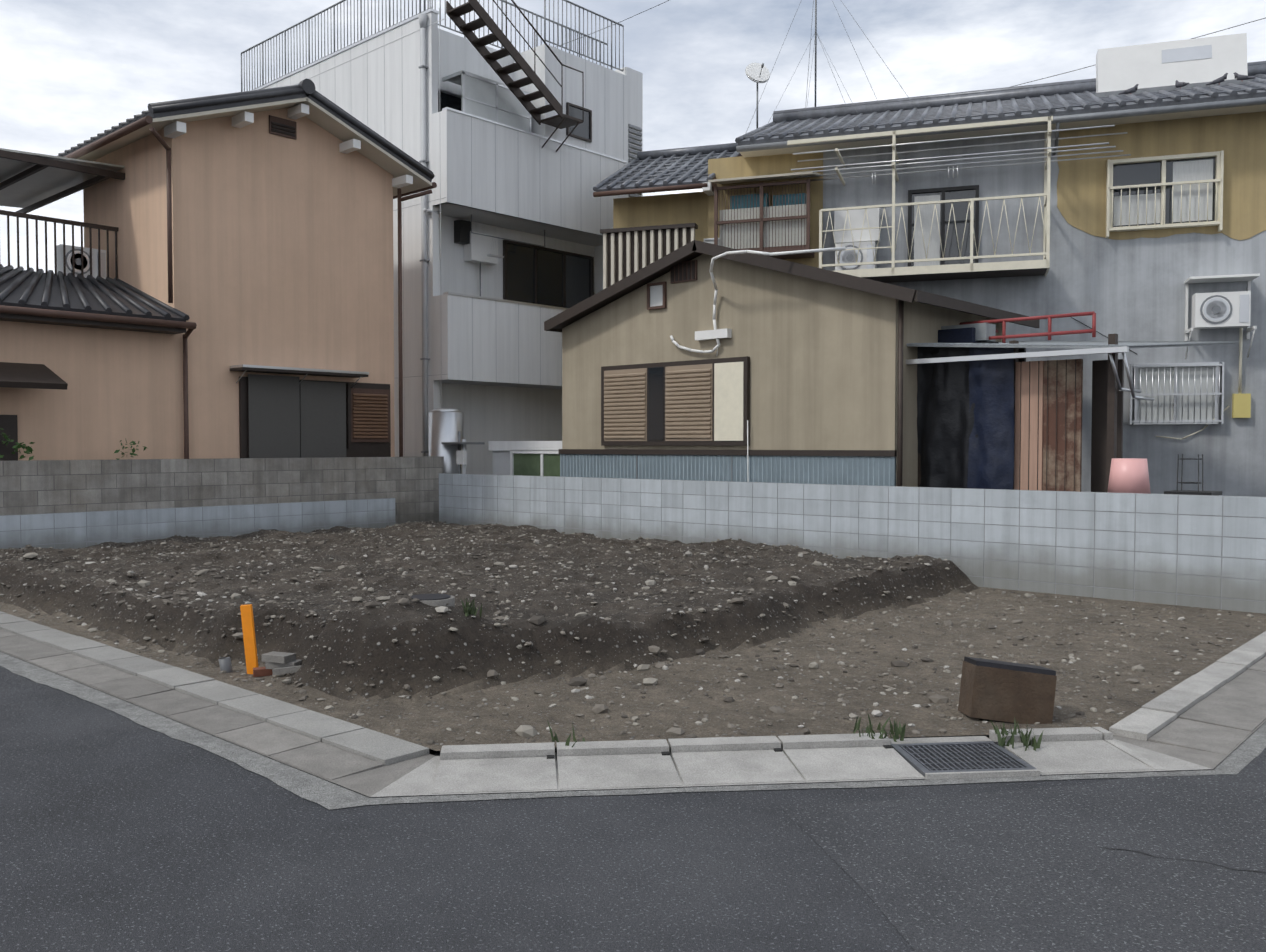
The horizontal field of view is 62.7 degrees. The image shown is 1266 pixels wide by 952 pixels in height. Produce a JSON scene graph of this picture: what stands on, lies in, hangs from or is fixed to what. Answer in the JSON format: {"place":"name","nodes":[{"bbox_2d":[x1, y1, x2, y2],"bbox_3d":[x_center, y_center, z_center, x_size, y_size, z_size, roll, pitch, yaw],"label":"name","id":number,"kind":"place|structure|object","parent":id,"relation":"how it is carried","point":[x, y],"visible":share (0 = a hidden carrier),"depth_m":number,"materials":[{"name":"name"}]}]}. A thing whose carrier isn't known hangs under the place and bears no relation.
{"place":"outdoors","nodes":[
{"label":"outdoors","id":0,"kind":"place"},
{"bbox_2d":[0,428,146,459],"bbox_3d":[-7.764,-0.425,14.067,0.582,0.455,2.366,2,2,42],"label":"plants","id":1,"kind":"object","parent":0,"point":[27,448],"visible":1,"depth_m":13.75,"materials":[{"name":"green plant"}]},
{"bbox_2d":[0,651,1161,951],"bbox_3d":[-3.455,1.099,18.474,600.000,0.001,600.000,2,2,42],"label":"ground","id":2,"kind":"structure","parent":0,"point":[118,833],"depth_m":4.08,"materials":[{"name":"grey asphalt"}]},
{"bbox_2d":[0,78,436,460],"bbox_3d":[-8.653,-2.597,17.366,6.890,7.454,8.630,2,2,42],"label":"house","id":3,"kind":"structure","parent":2,"relation":"on","point":[219,284],"depth_m":16.26,"materials":[{"name":"beige paint"}]},
{"bbox_2d":[241,0,642,474],"bbox_3d":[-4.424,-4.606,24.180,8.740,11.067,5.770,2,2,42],"label":"building","id":4,"kind":"structure","parent":2,"relation":"on","point":[519,155],"depth_m":21.20,"materials":[{"name":"metal"}]},
{"bbox_2d":[428,408,561,476],"bbox_3d":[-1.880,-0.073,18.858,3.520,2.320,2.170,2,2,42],"label":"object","id":5,"kind":"object","parent":2,"relation":"on","point":[447,440],"visible":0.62,"depth_m":18.71,"materials":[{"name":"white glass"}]},
{"bbox_2d":[0,521,1265,750],"bbox_3d":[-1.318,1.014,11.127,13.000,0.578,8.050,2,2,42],"label":"dirt","id":6,"kind":"structure","parent":2,"relation":"on","point":[378,657],"depth_m":8.20,"materials":[{"name":"brown soil"}]},
{"bbox_2d":[0,520,1265,744],"bbox_3d":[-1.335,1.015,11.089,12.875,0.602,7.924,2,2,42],"label":"stones","id":7,"kind":"object","parent":6,"relation":"on","point":[602,708],"visible":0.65,"depth_m":8.87,"materials":[{"name":"grey stone"}]},
{"bbox_2d":[218,594,1056,723],"bbox_3d":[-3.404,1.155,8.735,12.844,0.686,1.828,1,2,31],"label":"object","id":8,"kind":"object","parent":6,"relation":"on","point":[1003,691],"visible":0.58,"depth_m":6.05,"materials":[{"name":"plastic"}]},
{"bbox_2d":[461,596,1042,750],"bbox_3d":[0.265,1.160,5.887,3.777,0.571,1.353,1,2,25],"label":"weeds","id":9,"kind":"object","parent":6,"relation":"on","point":[470,610],"depth_m":5.65,"materials":[{"name":"green plant"}]},
{"bbox_2d":[0,456,1265,613],"bbox_3d":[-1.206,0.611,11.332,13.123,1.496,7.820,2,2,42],"label":"block walls","id":10,"kind":"structure","parent":2,"relation":"on","point":[1204,551],"depth_m":13.64,"materials":[{"name":"grey concrete"}]},
{"bbox_2d":[0,611,1265,796],"bbox_3d":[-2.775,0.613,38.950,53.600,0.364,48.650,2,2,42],"label":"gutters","id":11,"kind":"object","parent":2,"relation":"on","point":[1212,716],"visible":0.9,"depth_m":5.54,"materials":[{"name":"concrete"}]},
{"bbox_2d":[0,652,1265,809],"bbox_3d":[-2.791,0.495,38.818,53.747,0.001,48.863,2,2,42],"label":"gutter","id":12,"kind":"object","parent":2,"relation":"on","point":[320,791],"visible":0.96,"depth_m":5.19,"materials":[{"name":"grey concrete"}]},
{"bbox_2d":[593,0,1265,496],"bbox_3d":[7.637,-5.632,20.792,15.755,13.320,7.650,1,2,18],"label":"house","id":13,"kind":"structure","parent":2,"relation":"on","point":[1123,194],"depth_m":18.05,"materials":[{"name":"grey paint"}]},
{"bbox_2d":[567,0,1264,86],"bbox_3d":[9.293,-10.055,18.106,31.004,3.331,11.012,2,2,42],"label":"wires","id":14,"kind":"object","parent":13,"relation":"attached to","point":[1011,86],"visible":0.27,"depth_m":23.13,"materials":[{"name":"black"}]},
{"bbox_2d":[780,721,1265,951],"bbox_3d":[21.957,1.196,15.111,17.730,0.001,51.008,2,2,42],"label":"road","id":15,"kind":"structure","parent":2,"relation":"on","point":[1032,870],"depth_m":4.09,"materials":[{"name":"grey asphalt"}]},
{"bbox_2d":[1098,846,1265,872],"bbox_3d":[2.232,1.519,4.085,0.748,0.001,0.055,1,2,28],"label":"cracks","id":16,"kind":"object","parent":15,"relation":"on","point":[1183,859],"visible":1,"depth_m":4.11,"materials":[{"name":"black asphalt"}]},
{"bbox_2d":[906,311,1238,495],"bbox_3d":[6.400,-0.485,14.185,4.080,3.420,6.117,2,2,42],"label":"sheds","id":17,"kind":"object","parent":2,"relation":"on","point":[993,414],"visible":0.77,"depth_m":12.93,"materials":[{"name":"blue fabric"}]},
{"bbox_2d":[0,0,1265,273],"label":"sky","id":18,"kind":"structure","parent":0,"point":[72,71],"materials":[{"name":"white"}]},
{"bbox_2d":[544,240,1039,486],"bbox_3d":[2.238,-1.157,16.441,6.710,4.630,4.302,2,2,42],"label":"house","id":19,"kind":"structure","parent":0,"point":[695,360],"depth_m":14.86,"materials":[{"name":"beige paint"}]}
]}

